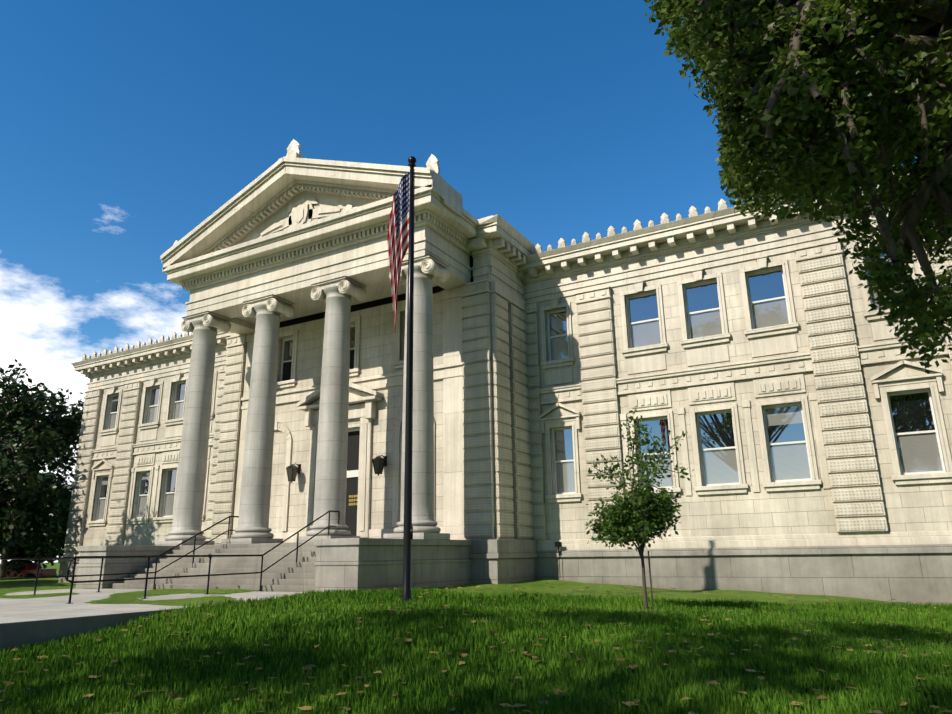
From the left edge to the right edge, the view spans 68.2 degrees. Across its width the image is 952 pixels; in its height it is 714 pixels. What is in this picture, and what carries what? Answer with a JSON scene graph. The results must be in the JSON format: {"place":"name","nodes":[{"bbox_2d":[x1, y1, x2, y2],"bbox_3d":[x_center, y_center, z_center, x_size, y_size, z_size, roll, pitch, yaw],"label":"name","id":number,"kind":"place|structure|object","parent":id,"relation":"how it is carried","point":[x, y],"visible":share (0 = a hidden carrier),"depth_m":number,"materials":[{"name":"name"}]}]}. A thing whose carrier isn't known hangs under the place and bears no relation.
{"place":"outdoors","nodes":[
{"label":"outdoors","id":0,"kind":"place"},
{"bbox_2d":[111,537,367,591],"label":"steps","id":1,"kind":"structure","parent":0,"point":[288,573],"depth_m":21.13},
{"bbox_2d":[155,533,449,545],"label":"column bases","id":2,"kind":"object","parent":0,"point":[444,536],"visible":0.56,"depth_m":22.99,"materials":[{"name":"grey stone"}]},
{"bbox_2d":[279,256,472,535],"bbox_3d":[-0.824,4.805,33.218,41.100,13.480,16.300,-9,-18,28],"label":"library body","id":3,"kind":"object","parent":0,"point":[352,482],"depth_m":26.11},
{"bbox_2d":[349,495,357,505],"bbox_3d":[-4.405,5.195,25.506,0.520,0.370,0.014,-9,-18,28],"label":"door sign","id":4,"kind":"object","parent":3,"relation":"attached to","point":[350,500],"visible":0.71,"depth_m":25.55,"materials":[{"name":"gold metal"}]},
{"bbox_2d":[0,0,916,562],"label":"sky","id":5,"kind":"structure","parent":0,"point":[125,125],"materials":[{"name":"blue"}]},
{"bbox_2d":[0,562,951,713],"bbox_3d":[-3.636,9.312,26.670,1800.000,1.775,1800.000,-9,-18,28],"label":"lawn","id":6,"kind":"structure","parent":0,"point":[25,585],"depth_m":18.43,"materials":[{"name":"green plant"}]},
{"bbox_2d":[6,562,56,576],"bbox_3d":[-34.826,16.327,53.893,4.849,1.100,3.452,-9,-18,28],"label":"car","id":7,"kind":"object","parent":6,"relation":"on","point":[42,572],"depth_m":53.08,"materials":[{"name":"red metal"}]},
{"bbox_2d":[0,415,73,577],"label":"tree branches","id":8,"kind":"object","parent":6,"relation":"on","point":[49,544],"visible":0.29,"depth_m":50.28,"materials":[{"name":"green plant"}]},
{"bbox_2d":[0,359,84,551],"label":"tree","id":9,"kind":"object","parent":6,"relation":"on","point":[51,435],"visible":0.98,"depth_m":37.86,"materials":[{"name":"green plant"}]},
{"bbox_2d":[0,588,304,652],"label":"concrete walkway","id":10,"kind":"structure","parent":6,"relation":"on","point":[31,620],"depth_m":12.10,"materials":[{"name":"grey concrete"}]},
{"bbox_2d":[0,510,339,603],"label":"stair handrails","id":11,"kind":"object","parent":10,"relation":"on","point":[67,576],"visible":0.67,"depth_m":18.28,"materials":[{"name":"black metal"}]},
{"bbox_2d":[402,156,415,600],"bbox_3d":[-1.440,0.105,15.244,0.200,10.050,0.200,3,-16,-14],"label":"flagpole","id":12,"kind":"object","parent":6,"relation":"on","point":[407,538],"visible":0.92,"depth_m":14.90,"materials":[{"name":"grey metal"}]},
{"bbox_2d":[387,171,409,333],"bbox_3d":[-1.772,-2.432,15.936,0.485,4.042,0.199,0,-16,-4],"label":"american flag","id":13,"kind":"object","parent":12,"relation":"attached to","point":[398,238],"visible":1,"depth_m":16.04,"materials":[{"name":"fabric"}]},
{"bbox_2d":[0,583,951,713],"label":"fallen leaves","id":14,"kind":"object","parent":6,"relation":"on","point":[546,702],"visible":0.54,"depth_m":8.71,"materials":[{"name":"brown plant"}]},
{"bbox_2d":[57,538,951,603],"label":"building foundation","id":15,"kind":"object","parent":6,"relation":"on","point":[918,574],"depth_m":20.23,"materials":[{"name":"grey stone"}]},
{"bbox_2d":[165,265,440,540],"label":"columns","id":16,"kind":"structure","parent":15,"relation":"on","point":[330,477],"depth_m":23.73,"materials":[{"name":"beige stone"}]},
{"bbox_2d":[181,254,449,332],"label":"column capitals","id":17,"kind":"object","parent":16,"relation":"on","point":[433,266],"visible":0.73,"depth_m":24.50,"materials":[{"name":"beige stone"}]},
{"bbox_2d":[63,152,951,556],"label":"library trim","id":18,"kind":"structure","parent":6,"relation":"on","point":[221,264],"depth_m":24.21,"materials":[{"name":"beige stone"}]},
{"bbox_2d":[249,197,355,240],"bbox_3d":[-6.470,-5.125,25.894,6.267,1.525,0.210,-9,-18,28],"label":"pediment sculpture","id":19,"kind":"object","parent":18,"relation":"attached to","point":[302,211],"visible":0.46,"depth_m":25.82,"materials":[{"name":"beige stone"}]},
{"bbox_2d":[286,455,386,482],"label":"wall lanterns","id":20,"kind":"object","parent":18,"relation":"attached to","point":[292,466],"depth_m":24.86,"materials":[{"name":"black metal"}]},
{"bbox_2d":[287,459,384,479],"bbox_3d":[-5.152,4.104,25.431,4.340,0.450,0.290,-9,-18,28],"label":"lantern glass","id":21,"kind":"object","parent":20,"relation":"attached to","point":[291,475],"visible":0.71,"depth_m":24.48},
{"bbox_2d":[171,264,561,577],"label":"floodlights","id":22,"kind":"object","parent":18,"relation":"attached to","point":[558,544],"visible":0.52,"depth_m":23.31,"materials":[{"name":"black metal"}]},
{"bbox_2d":[82,139,752,360],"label":"roof ornaments","id":23,"kind":"object","parent":18,"relation":"on","point":[294,146],"visible":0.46,"depth_m":25.27},
{"bbox_2d":[585,409,693,608],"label":"young tree branches","id":24,"kind":"object","parent":6,"relation":"on","point":[645,515],"visible":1,"depth_m":13.69,"materials":[{"name":"green plant"}]},
{"bbox_2d":[633,551,662,613],"bbox_3d":[3.247,4.375,13.594,1.045,1.200,1.028,-9,-18,28],"label":"young tree","id":25,"kind":"object","parent":6,"relation":"on","point":[650,585],"visible":0.31,"depth_m":13.44,"materials":[{"name":"brown wood"}]},
{"bbox_2d":[643,0,951,373],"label":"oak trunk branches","id":26,"kind":"object","parent":6,"relation":"on","point":[837,103],"visible":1,"depth_m":6.88,"materials":[{"name":"green plant"}]},
{"bbox_2d":[82,238,951,545],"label":"library walls","id":27,"kind":"structure","parent":0,"point":[908,508],"depth_m":23.48,"materials":[{"name":"beige stone"}]},
{"bbox_2d":[64,238,951,550],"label":"pilasters","id":28,"kind":"object","parent":27,"relation":"attached to","point":[490,456],"visible":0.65,"depth_m":23.67,"materials":[{"name":"beige stone"}]},
{"bbox_2d":[95,257,945,520],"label":"window frames","id":29,"kind":"structure","parent":27,"relation":"in","point":[352,473],"depth_m":22.66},
{"bbox_2d":[100,261,934,497],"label":"window panes","id":30,"kind":"structure","parent":29,"relation":"in","point":[912,412],"depth_m":22.71,"materials":[{"name":"glass"}]},
{"bbox_2d":[97,254,942,519],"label":"window blinds","id":31,"kind":"object","parent":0,"point":[919,453],"visible":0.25,"depth_m":22.07,"materials":[{"name":"white fabric"}]}
]}

